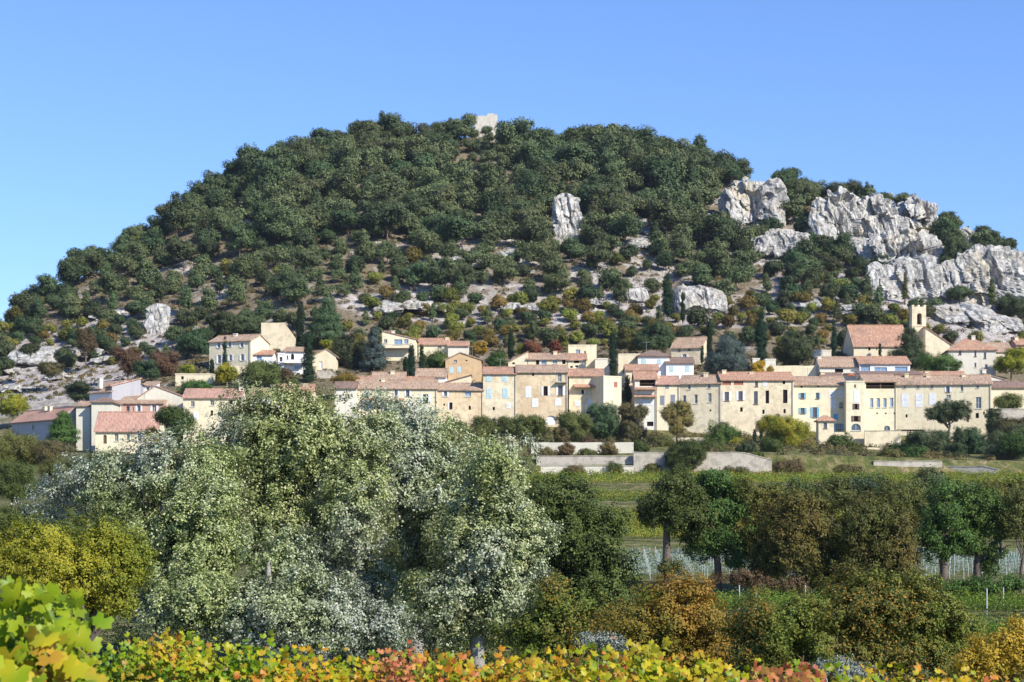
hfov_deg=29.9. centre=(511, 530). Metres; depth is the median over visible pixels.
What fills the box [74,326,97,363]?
tree
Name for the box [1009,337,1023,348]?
corner barn
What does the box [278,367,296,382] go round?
bush
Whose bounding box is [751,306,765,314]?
autumn tree
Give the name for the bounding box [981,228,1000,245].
tree
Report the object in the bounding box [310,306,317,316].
holm oak
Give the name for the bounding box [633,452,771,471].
retaining wall
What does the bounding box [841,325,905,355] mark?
church nave
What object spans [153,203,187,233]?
pine tree
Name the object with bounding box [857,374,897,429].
monastery house
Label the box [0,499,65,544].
tree
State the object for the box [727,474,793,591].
oak tree
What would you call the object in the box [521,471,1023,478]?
vine row
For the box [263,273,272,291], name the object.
pine tree
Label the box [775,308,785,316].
autumn tree
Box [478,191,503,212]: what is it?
pine tree
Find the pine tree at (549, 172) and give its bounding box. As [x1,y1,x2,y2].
[535,161,573,187]
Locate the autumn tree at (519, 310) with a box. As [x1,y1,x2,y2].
[516,307,531,314]
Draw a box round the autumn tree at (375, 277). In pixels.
[366,272,384,283]
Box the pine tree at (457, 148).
[453,140,460,160]
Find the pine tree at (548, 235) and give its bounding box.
[535,228,560,253]
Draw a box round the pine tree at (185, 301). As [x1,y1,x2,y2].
[178,285,193,309]
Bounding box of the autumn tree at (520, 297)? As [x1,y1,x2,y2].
[507,290,528,304]
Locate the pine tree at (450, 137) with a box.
[437,129,461,146]
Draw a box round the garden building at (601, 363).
[594,358,609,375]
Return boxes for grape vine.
[0,575,114,681]
[0,625,107,681]
[81,627,220,681]
[88,631,262,681]
[107,669,265,681]
[126,627,296,681]
[196,645,373,681]
[233,643,387,681]
[338,647,436,681]
[372,638,429,681]
[396,645,571,681]
[415,648,539,681]
[475,642,663,681]
[479,650,621,681]
[540,636,683,681]
[575,653,692,681]
[609,636,739,681]
[671,658,793,681]
[722,660,826,681]
[769,655,824,681]
[784,659,926,681]
[840,667,963,681]
[895,662,996,681]
[910,663,1023,681]
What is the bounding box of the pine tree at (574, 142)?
[563,139,595,163]
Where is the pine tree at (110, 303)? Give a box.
[105,291,119,309]
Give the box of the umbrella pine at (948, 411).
[923,397,972,438]
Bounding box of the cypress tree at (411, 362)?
[407,344,416,375]
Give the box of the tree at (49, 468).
[34,453,83,507]
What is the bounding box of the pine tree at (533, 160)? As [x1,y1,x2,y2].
[524,155,560,171]
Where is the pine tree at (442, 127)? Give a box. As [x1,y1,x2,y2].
[431,119,451,133]
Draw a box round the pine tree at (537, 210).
[504,202,552,229]
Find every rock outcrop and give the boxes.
[0,383,35,392]
[1,365,21,375]
[3,346,57,365]
[42,371,76,379]
[72,348,105,356]
[88,308,128,319]
[89,356,109,364]
[142,303,170,333]
[372,299,446,314]
[452,256,486,267]
[495,249,528,266]
[496,302,543,313]
[551,193,584,240]
[553,237,575,245]
[590,298,617,308]
[622,287,648,302]
[625,236,650,249]
[639,219,653,234]
[672,284,727,313]
[718,176,789,227]
[752,228,809,258]
[771,296,821,307]
[829,303,854,314]
[931,302,995,326]
[970,314,1023,334]
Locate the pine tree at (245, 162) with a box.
[230,142,283,179]
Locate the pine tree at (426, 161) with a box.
[410,152,438,179]
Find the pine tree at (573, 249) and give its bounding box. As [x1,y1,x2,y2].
[560,234,585,262]
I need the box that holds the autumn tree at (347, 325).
[341,320,353,330]
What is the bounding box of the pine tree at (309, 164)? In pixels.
[303,157,314,177]
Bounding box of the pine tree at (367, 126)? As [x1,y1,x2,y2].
[350,118,382,136]
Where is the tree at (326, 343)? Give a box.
[319,339,333,349]
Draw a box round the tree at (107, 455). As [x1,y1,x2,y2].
[82,446,129,475]
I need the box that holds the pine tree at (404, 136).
[399,135,411,143]
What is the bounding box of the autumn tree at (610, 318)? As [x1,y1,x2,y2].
[603,316,615,323]
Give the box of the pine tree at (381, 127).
[368,119,386,134]
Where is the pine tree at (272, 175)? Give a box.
[246,157,284,194]
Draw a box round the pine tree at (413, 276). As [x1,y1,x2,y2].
[400,260,427,290]
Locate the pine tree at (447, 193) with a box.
[431,182,464,215]
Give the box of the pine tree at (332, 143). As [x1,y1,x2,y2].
[315,141,337,150]
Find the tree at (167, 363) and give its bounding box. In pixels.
[147,349,180,376]
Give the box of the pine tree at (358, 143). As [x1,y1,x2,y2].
[355,137,381,146]
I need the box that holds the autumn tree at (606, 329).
[599,321,617,336]
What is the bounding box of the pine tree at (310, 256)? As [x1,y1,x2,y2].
[286,245,323,273]
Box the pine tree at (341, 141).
[321,136,354,153]
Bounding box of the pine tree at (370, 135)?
[364,131,392,142]
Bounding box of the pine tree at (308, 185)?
[282,174,324,204]
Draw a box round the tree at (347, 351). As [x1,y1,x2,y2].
[331,329,368,369]
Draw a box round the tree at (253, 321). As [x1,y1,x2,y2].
[236,310,267,333]
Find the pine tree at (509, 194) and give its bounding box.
[492,184,532,209]
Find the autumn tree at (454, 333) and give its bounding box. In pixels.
[445,329,460,339]
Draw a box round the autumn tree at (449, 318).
[443,312,458,327]
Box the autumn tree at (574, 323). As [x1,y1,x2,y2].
[568,318,581,329]
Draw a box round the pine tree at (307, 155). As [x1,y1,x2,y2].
[280,146,318,175]
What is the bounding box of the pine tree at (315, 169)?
[307,159,336,180]
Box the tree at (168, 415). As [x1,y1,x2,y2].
[152,404,196,443]
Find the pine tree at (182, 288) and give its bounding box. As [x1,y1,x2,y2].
[177,284,184,302]
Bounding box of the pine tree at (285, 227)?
[266,205,304,244]
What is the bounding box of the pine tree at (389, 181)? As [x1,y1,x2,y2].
[370,169,411,198]
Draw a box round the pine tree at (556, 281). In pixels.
[540,270,570,296]
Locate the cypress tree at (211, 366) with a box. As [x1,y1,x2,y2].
[209,359,214,373]
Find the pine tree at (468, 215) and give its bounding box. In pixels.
[448,209,477,242]
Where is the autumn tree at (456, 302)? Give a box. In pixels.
[452,300,460,309]
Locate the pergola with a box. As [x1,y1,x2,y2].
[897,429,923,433]
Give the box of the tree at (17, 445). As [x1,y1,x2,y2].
[0,427,42,466]
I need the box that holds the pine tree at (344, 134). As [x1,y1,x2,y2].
[334,130,353,138]
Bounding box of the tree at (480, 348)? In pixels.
[470,340,487,357]
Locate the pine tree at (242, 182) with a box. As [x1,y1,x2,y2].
[236,175,248,197]
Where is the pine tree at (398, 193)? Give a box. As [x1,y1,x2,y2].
[383,187,410,212]
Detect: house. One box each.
[9,406,75,447]
[74,401,91,449]
[87,378,126,400]
[89,397,122,450]
[105,378,141,399]
[119,395,170,434]
[127,380,145,393]
[143,381,160,391]
[181,386,247,444]
[248,386,279,411]
[261,323,295,349]
[278,384,316,422]
[280,347,304,374]
[312,348,338,372]
[333,381,358,431]
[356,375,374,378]
[356,379,438,430]
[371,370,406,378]
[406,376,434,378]
[415,368,447,381]
[437,382,484,425]
[444,352,483,382]
[445,374,471,382]
[506,351,528,366]
[526,351,568,364]
[567,345,596,367]
[568,368,604,418]
[592,376,621,420]
[616,354,638,385]
[623,364,659,404]
[631,371,657,429]
[635,350,670,374]
[654,375,679,430]
[665,357,694,378]
[670,336,707,364]
[678,372,722,433]
[717,370,794,434]
[793,376,844,431]
[813,356,858,380]
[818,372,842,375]
[843,381,864,431]
[854,356,911,370]
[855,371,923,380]
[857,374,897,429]
[895,373,992,441]
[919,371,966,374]
[991,381,1023,408]
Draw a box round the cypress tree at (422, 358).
[417,344,425,367]
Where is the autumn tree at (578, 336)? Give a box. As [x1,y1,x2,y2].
[569,330,584,343]
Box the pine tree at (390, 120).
[377,112,411,137]
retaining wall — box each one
[536,455,632,464]
[541,465,633,474]
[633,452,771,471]
[873,461,941,466]
[944,466,998,474]
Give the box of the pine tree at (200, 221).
[191,214,205,236]
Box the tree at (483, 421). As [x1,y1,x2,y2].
[468,413,510,440]
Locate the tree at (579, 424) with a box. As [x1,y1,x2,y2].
[554,408,595,441]
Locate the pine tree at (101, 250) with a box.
[96,246,111,264]
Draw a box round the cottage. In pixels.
[94,411,165,453]
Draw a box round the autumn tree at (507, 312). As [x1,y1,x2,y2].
[501,307,513,316]
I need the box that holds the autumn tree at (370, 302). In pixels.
[362,295,381,311]
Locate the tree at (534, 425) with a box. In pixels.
[501,413,549,440]
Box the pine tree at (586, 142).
[581,135,601,148]
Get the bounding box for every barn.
[135,385,182,433]
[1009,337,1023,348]
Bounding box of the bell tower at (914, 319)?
[909,305,925,353]
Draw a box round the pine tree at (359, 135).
[354,129,368,142]
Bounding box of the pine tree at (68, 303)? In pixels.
[55,293,83,318]
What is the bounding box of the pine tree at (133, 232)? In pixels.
[116,225,146,242]
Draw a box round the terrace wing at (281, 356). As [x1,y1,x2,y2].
[277,353,284,369]
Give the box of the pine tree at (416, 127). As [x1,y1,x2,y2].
[406,122,428,134]
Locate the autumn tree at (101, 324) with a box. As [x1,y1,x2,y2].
[95,319,108,329]
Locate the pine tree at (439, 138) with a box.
[412,130,444,144]
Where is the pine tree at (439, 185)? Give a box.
[428,181,456,192]
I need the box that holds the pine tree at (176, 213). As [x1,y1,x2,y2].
[161,191,190,236]
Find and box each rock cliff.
[806,186,863,239]
[849,236,868,242]
[850,238,867,258]
[857,193,909,237]
[859,227,943,263]
[866,255,947,299]
[938,243,1023,317]
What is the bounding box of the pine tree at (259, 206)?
[249,199,276,225]
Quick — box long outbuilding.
[417,337,449,356]
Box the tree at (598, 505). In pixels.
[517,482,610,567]
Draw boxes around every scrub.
[0,137,1023,399]
[0,232,1023,363]
[9,228,959,349]
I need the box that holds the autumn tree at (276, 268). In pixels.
[272,264,280,274]
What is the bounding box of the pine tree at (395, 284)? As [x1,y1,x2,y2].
[390,275,399,291]
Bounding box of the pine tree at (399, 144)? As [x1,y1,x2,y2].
[388,137,424,163]
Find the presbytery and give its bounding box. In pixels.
[942,335,997,375]
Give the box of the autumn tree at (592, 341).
[584,338,601,345]
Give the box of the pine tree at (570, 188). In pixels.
[563,181,585,203]
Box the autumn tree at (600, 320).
[594,317,609,328]
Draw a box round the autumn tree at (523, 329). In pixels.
[520,324,538,337]
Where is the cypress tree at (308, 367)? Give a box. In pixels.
[301,330,316,382]
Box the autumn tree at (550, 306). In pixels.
[538,297,559,312]
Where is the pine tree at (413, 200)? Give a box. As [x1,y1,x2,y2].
[401,190,441,218]
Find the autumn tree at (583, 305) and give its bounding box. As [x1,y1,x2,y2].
[571,297,594,313]
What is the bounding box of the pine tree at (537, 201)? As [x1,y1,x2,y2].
[527,196,549,210]
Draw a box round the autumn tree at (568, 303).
[560,298,574,308]
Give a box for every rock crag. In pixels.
[897,194,938,228]
[958,226,976,244]
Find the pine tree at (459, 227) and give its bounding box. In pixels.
[438,215,478,247]
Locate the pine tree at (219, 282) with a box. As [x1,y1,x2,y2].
[213,270,226,294]
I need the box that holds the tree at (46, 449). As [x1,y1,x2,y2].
[27,438,87,465]
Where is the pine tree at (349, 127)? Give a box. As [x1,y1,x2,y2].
[346,120,379,136]
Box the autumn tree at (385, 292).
[376,284,394,299]
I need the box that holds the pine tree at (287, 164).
[260,150,304,178]
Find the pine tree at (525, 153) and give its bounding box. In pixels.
[516,140,545,165]
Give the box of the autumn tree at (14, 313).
[3,305,22,321]
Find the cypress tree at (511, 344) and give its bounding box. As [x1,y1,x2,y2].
[507,327,515,359]
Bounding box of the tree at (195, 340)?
[177,325,209,358]
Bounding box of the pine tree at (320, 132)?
[309,126,339,139]
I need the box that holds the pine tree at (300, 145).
[283,134,327,162]
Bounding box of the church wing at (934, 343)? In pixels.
[922,326,951,357]
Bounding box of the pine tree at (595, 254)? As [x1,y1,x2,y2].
[582,240,614,269]
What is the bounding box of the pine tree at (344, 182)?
[321,164,363,199]
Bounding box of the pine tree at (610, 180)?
[587,172,627,195]
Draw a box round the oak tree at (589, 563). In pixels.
[519,466,643,627]
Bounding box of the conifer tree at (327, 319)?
[304,296,345,343]
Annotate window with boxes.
[103,435,106,443]
[294,364,301,368]
[394,339,401,343]
[464,391,471,396]
[557,386,562,395]
[558,373,561,381]
[694,394,697,403]
[707,393,711,402]
[724,392,728,401]
[738,391,742,400]
[753,391,757,404]
[813,407,816,416]
[836,424,841,430]
[851,424,860,430]
[860,364,869,370]
[869,398,873,407]
[874,367,886,370]
[876,398,880,407]
[883,398,886,407]
[889,398,893,407]
[895,367,906,370]
[976,397,980,408]
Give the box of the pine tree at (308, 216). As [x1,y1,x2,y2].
[279,201,322,229]
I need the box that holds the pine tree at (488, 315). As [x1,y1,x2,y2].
[482,305,493,323]
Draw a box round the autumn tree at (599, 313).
[594,310,604,318]
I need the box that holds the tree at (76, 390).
[64,379,93,401]
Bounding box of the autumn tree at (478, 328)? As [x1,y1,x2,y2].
[472,325,483,334]
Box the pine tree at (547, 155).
[529,145,561,163]
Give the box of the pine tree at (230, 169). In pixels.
[221,159,248,173]
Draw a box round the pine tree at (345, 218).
[330,208,359,237]
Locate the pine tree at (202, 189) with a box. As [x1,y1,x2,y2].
[190,182,217,199]
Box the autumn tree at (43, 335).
[38,331,50,341]
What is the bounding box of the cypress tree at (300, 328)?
[294,299,307,346]
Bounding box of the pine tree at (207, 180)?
[187,175,219,188]
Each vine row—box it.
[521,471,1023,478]
[521,489,707,497]
[522,467,1022,475]
[523,474,1022,483]
[524,469,1022,477]
[525,472,1023,481]
[534,485,798,494]
[584,492,711,500]
[598,505,973,513]
[606,521,985,531]
[612,515,923,523]
[615,506,1004,514]
[619,526,1022,538]
[621,561,1023,575]
[623,548,1019,558]
[624,524,920,534]
[626,548,1018,562]
[626,590,1023,614]
[627,554,1019,568]
[628,544,1016,556]
[629,553,1020,565]
[630,558,1018,572]
[632,551,1020,563]
[636,563,1023,578]
[637,586,1023,605]
[638,584,1023,608]
[707,608,1020,629]
[709,615,1009,636]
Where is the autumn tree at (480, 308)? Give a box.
[477,304,486,311]
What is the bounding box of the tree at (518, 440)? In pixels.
[496,434,526,447]
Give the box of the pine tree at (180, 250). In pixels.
[164,239,197,270]
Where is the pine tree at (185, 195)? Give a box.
[179,189,207,204]
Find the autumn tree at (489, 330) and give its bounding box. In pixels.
[482,327,495,335]
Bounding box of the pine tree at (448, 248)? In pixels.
[432,239,459,257]
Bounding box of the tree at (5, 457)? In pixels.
[0,448,18,465]
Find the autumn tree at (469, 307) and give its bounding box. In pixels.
[458,301,476,313]
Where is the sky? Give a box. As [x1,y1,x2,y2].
[0,0,1023,320]
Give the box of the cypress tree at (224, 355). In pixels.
[222,335,227,362]
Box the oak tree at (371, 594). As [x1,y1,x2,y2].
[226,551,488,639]
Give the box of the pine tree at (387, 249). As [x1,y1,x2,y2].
[374,239,399,265]
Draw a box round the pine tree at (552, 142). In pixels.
[540,133,568,150]
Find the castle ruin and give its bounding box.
[474,113,496,141]
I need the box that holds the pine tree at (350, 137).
[341,134,357,144]
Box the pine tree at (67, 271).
[55,260,88,284]
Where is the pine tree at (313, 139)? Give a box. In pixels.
[299,134,317,146]
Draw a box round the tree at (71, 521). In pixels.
[52,504,97,556]
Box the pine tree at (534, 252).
[521,239,561,267]
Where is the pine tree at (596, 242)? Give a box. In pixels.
[592,239,599,247]
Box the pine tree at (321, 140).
[313,135,338,146]
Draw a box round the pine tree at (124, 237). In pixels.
[116,227,130,250]
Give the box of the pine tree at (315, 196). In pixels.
[305,189,321,208]
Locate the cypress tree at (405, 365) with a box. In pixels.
[402,356,408,375]
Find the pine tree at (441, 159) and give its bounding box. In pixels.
[422,145,454,168]
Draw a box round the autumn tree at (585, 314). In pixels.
[580,310,593,320]
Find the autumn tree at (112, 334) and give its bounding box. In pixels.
[105,333,117,341]
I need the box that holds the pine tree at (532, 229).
[517,217,553,244]
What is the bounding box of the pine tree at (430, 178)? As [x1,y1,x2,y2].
[412,168,459,188]
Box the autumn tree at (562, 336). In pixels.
[556,328,569,342]
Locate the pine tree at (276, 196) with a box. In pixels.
[255,182,310,208]
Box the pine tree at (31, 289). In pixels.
[21,283,49,296]
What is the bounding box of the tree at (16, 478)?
[0,459,43,508]
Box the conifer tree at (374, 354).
[359,327,388,370]
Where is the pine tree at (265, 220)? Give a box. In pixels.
[255,204,296,244]
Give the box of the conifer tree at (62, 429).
[44,410,81,444]
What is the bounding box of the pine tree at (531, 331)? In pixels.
[523,312,540,339]
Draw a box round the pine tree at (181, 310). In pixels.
[175,306,185,321]
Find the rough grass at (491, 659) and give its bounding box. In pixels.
[10,601,1023,681]
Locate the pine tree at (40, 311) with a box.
[31,295,48,317]
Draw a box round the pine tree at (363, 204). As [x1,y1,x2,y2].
[355,198,391,216]
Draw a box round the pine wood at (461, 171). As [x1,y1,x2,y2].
[80,125,1007,352]
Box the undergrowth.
[142,365,1022,459]
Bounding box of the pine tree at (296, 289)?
[279,276,313,307]
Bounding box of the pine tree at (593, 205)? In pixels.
[585,193,605,228]
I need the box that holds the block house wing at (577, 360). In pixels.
[566,353,586,367]
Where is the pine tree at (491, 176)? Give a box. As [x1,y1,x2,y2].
[472,160,509,193]
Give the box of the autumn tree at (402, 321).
[395,315,412,326]
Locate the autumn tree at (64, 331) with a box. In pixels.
[57,326,76,340]
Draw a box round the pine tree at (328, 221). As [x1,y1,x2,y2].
[311,201,337,233]
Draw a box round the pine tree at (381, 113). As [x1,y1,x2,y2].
[376,110,386,123]
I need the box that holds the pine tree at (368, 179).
[359,172,385,200]
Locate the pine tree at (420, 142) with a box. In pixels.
[405,134,455,161]
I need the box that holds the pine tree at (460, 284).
[452,270,468,297]
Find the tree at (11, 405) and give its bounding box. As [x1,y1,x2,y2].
[0,389,30,420]
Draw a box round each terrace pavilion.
[751,358,759,369]
[764,359,775,365]
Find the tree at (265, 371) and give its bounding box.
[237,359,282,386]
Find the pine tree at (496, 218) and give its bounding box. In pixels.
[477,208,510,236]
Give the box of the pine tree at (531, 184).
[514,168,546,198]
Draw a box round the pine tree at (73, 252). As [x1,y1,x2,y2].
[66,244,108,265]
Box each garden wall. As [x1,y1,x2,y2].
[231,366,246,374]
[317,370,336,377]
[531,442,633,453]
[672,437,707,441]
[763,365,815,375]
[834,432,863,444]
[864,430,900,446]
[993,408,1023,421]
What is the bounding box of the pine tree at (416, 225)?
[408,216,420,235]
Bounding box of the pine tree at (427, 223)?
[417,212,445,232]
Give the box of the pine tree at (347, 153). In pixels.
[319,140,363,169]
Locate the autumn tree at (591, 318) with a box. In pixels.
[584,315,598,323]
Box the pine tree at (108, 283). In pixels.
[94,271,125,297]
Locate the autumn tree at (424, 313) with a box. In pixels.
[416,303,430,316]
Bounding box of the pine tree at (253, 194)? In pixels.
[240,182,259,209]
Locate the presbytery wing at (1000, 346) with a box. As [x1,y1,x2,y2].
[983,342,1011,361]
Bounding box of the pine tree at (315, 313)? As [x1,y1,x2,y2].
[313,310,318,323]
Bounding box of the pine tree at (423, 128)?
[416,125,438,136]
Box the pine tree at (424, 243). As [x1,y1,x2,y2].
[412,229,442,258]
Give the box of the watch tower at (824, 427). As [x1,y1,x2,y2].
[814,415,835,443]
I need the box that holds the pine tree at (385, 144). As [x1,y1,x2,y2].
[358,135,396,163]
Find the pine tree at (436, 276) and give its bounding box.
[422,265,450,285]
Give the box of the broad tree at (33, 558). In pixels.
[0,511,159,655]
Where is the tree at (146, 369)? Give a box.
[132,357,160,380]
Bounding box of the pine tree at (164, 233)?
[150,226,168,241]
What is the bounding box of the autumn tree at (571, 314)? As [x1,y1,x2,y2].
[560,307,578,319]
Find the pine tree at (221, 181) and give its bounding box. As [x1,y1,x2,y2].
[201,169,235,188]
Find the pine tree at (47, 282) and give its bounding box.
[35,273,59,295]
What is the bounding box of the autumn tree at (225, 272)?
[219,261,233,276]
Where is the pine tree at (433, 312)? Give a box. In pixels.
[427,303,436,320]
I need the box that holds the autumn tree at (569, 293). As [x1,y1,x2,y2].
[560,285,578,300]
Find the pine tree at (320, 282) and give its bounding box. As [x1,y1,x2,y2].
[314,270,325,290]
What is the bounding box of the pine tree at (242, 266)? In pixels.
[225,253,256,279]
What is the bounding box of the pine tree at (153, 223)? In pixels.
[145,215,169,232]
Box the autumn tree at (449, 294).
[439,287,461,301]
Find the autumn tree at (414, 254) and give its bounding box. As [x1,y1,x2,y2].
[403,246,422,264]
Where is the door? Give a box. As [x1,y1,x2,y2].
[546,416,555,424]
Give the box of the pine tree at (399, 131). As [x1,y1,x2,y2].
[381,126,404,139]
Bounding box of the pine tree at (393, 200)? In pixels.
[383,196,404,221]
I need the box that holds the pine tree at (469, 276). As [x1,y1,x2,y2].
[444,263,477,287]
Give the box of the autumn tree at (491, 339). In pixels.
[481,333,499,346]
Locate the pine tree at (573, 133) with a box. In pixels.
[560,124,593,143]
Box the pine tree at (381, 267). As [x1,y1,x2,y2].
[377,257,385,273]
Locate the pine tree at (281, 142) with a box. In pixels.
[274,139,288,146]
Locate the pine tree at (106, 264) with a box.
[99,260,113,276]
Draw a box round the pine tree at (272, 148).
[261,144,278,153]
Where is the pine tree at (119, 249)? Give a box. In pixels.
[102,243,128,262]
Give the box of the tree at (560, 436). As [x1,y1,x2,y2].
[552,427,570,442]
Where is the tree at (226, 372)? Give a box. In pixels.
[213,361,238,385]
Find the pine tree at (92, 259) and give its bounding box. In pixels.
[70,251,103,282]
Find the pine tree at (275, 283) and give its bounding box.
[267,269,296,299]
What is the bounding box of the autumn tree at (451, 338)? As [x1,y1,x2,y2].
[441,335,455,340]
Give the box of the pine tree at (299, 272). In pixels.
[294,267,306,282]
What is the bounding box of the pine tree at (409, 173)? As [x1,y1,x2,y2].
[387,164,417,192]
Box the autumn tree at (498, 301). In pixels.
[489,293,508,307]
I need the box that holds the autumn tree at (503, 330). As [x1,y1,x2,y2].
[497,323,514,336]
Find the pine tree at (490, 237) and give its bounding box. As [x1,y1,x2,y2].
[478,225,496,253]
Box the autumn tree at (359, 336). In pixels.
[351,333,364,340]
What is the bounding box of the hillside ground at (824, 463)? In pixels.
[0,137,1023,681]
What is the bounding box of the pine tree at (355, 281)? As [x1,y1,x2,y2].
[346,261,365,292]
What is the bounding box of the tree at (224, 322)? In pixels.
[205,309,246,334]
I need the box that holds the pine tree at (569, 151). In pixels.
[556,143,597,176]
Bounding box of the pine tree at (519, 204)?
[497,200,529,222]
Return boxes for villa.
[207,333,269,369]
[382,330,418,360]
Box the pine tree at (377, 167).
[358,163,392,180]
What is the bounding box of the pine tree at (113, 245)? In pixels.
[107,236,130,251]
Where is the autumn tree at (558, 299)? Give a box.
[552,297,561,305]
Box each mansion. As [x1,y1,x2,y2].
[482,367,517,424]
[515,365,568,426]
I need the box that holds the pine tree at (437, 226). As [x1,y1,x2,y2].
[430,213,456,244]
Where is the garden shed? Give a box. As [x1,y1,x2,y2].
[175,373,214,385]
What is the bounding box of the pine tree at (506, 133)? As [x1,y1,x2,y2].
[494,116,534,146]
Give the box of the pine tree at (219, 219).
[205,206,246,239]
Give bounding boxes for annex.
[252,350,277,363]
[447,341,469,356]
[981,369,1010,380]
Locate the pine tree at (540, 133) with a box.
[527,127,556,142]
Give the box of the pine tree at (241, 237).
[224,223,255,256]
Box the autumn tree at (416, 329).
[406,324,423,334]
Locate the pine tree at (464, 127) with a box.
[445,112,478,143]
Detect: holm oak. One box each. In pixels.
[0,331,10,341]
[0,338,16,356]
[0,354,15,374]
[4,316,12,322]
[8,290,37,312]
[10,330,26,341]
[13,314,34,335]
[21,300,36,316]
[25,321,44,335]
[27,335,43,343]
[43,292,62,310]
[52,346,77,360]
[56,281,73,291]
[56,354,75,370]
[58,285,79,297]
[67,327,77,340]
[81,299,103,320]
[82,326,101,336]
[87,349,99,358]
[95,332,116,349]
[96,328,107,336]
[97,307,117,323]
[105,341,121,353]
[106,322,123,333]
[111,314,125,323]
[112,254,139,275]
[117,274,128,291]
[124,302,138,315]
[127,320,144,329]
[127,323,145,339]
[128,298,150,319]
[135,272,148,286]
[137,229,165,256]
[143,345,158,356]
[153,247,170,267]
[163,325,185,342]
[165,235,181,243]
[174,344,192,353]
[178,308,199,326]
[186,275,205,290]
[192,225,222,243]
[193,305,209,319]
[197,239,222,259]
[201,327,214,338]
[204,186,234,207]
[206,263,219,278]
[224,172,243,184]
[226,182,238,195]
[237,307,253,315]
[244,220,263,238]
[249,259,269,274]
[252,236,269,250]
[254,269,272,284]
[254,302,275,318]
[271,311,286,322]
[278,241,295,249]
[283,311,303,327]
[291,225,317,247]
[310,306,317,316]
[310,329,327,349]
[316,227,338,244]
[317,246,330,258]
[327,261,343,270]
[344,254,366,271]
[352,241,377,263]
[354,327,366,336]
[357,293,369,301]
[366,198,380,203]
[378,315,395,330]
[384,311,398,319]
[385,158,418,183]
[388,292,410,303]
[389,253,408,265]
[389,262,406,281]
[390,328,401,334]
[400,290,411,298]
[407,226,440,250]
[415,290,429,300]
[426,324,441,337]
[428,285,447,301]
[454,307,468,320]
[462,329,478,340]
[467,291,484,303]
[492,318,507,329]
[502,316,514,324]
[502,335,515,344]
[506,253,520,263]
[515,262,531,274]
[519,311,532,321]
[523,286,540,302]
[536,327,558,345]
[538,309,552,318]
[539,253,568,275]
[557,241,576,256]
[573,282,598,301]
[576,278,593,287]
[578,224,606,246]
[579,321,598,338]
[596,265,621,288]
[605,304,619,317]
[612,307,623,319]
[617,314,639,330]
[618,243,639,262]
[625,266,637,276]
[641,259,653,268]
[641,315,654,323]
[643,278,662,293]
[655,252,675,268]
[660,141,684,153]
[674,326,693,336]
[686,306,707,328]
[725,331,738,338]
[728,249,753,266]
[732,236,755,251]
[737,326,755,345]
[751,291,772,308]
[760,257,784,277]
[765,300,780,314]
[766,318,787,335]
[774,289,794,307]
[777,283,805,295]
[778,275,798,290]
[781,247,804,264]
[781,261,796,275]
[784,304,795,309]
[790,236,822,258]
[796,306,811,318]
[804,231,816,239]
[805,323,818,333]
[811,232,831,251]
[815,251,833,260]
[817,282,841,298]
[819,187,826,197]
[821,256,844,272]
[834,246,857,268]
[836,327,845,346]
[837,283,859,301]
[844,267,861,278]
[849,277,863,286]
[850,254,872,275]
[851,302,866,318]
[861,302,886,324]
[903,321,917,328]
[907,296,929,308]
[914,302,933,316]
[925,297,944,305]
[938,210,959,219]
[940,228,971,245]
[941,329,958,342]
[973,225,991,232]
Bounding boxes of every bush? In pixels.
[17,342,41,357]
[35,360,64,379]
[142,426,162,445]
[176,379,212,392]
[178,363,196,372]
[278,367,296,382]
[330,372,358,382]
[424,348,447,367]
[437,426,467,448]
[440,414,467,434]
[465,424,490,444]
[484,348,506,366]
[490,570,622,673]
[515,342,524,354]
[522,339,542,352]
[534,446,556,456]
[547,339,562,352]
[557,441,575,455]
[561,462,587,473]
[571,629,628,679]
[575,447,597,455]
[577,235,590,246]
[578,436,600,442]
[587,560,746,674]
[597,440,620,454]
[605,461,625,472]
[632,439,650,451]
[635,584,655,597]
[643,462,662,473]
[644,435,675,446]
[702,418,743,442]
[704,566,811,596]
[708,438,729,451]
[718,563,988,681]
[723,465,749,474]
[729,436,743,444]
[735,439,756,452]
[741,223,769,236]
[750,450,763,456]
[758,435,782,451]
[759,216,784,228]
[767,365,774,371]
[768,577,798,597]
[772,458,805,473]
[798,437,815,449]
[809,653,887,681]
[825,451,844,454]
[826,431,857,446]
[832,464,864,473]
[848,443,869,451]
[871,251,891,264]
[877,448,903,456]
[885,441,907,450]
[900,444,927,457]
[915,226,930,233]
[915,350,963,370]
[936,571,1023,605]
[944,613,1023,681]
[945,283,974,300]
[984,403,1002,436]
[990,292,1023,316]
[992,415,1023,433]
[993,391,1023,408]
[995,431,1023,459]
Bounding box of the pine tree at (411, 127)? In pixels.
[406,121,418,137]
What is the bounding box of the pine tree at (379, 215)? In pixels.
[359,200,413,240]
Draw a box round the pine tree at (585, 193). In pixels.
[573,180,609,206]
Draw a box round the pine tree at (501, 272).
[490,258,518,286]
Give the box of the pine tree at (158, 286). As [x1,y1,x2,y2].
[151,273,168,302]
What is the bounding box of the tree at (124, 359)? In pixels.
[109,345,144,379]
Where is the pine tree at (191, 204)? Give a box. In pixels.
[184,197,202,212]
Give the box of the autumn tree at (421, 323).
[414,320,425,328]
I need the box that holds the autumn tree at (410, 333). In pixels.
[402,330,418,336]
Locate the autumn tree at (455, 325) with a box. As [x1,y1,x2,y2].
[446,321,465,331]
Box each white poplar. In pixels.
[11,418,260,651]
[133,522,419,675]
[202,372,415,665]
[344,384,488,659]
[391,425,564,668]
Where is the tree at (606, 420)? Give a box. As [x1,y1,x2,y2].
[584,400,629,440]
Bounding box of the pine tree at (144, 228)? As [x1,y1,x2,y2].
[133,223,150,232]
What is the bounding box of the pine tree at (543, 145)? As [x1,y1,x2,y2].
[530,140,545,149]
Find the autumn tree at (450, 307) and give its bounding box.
[436,301,457,315]
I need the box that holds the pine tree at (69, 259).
[58,255,79,264]

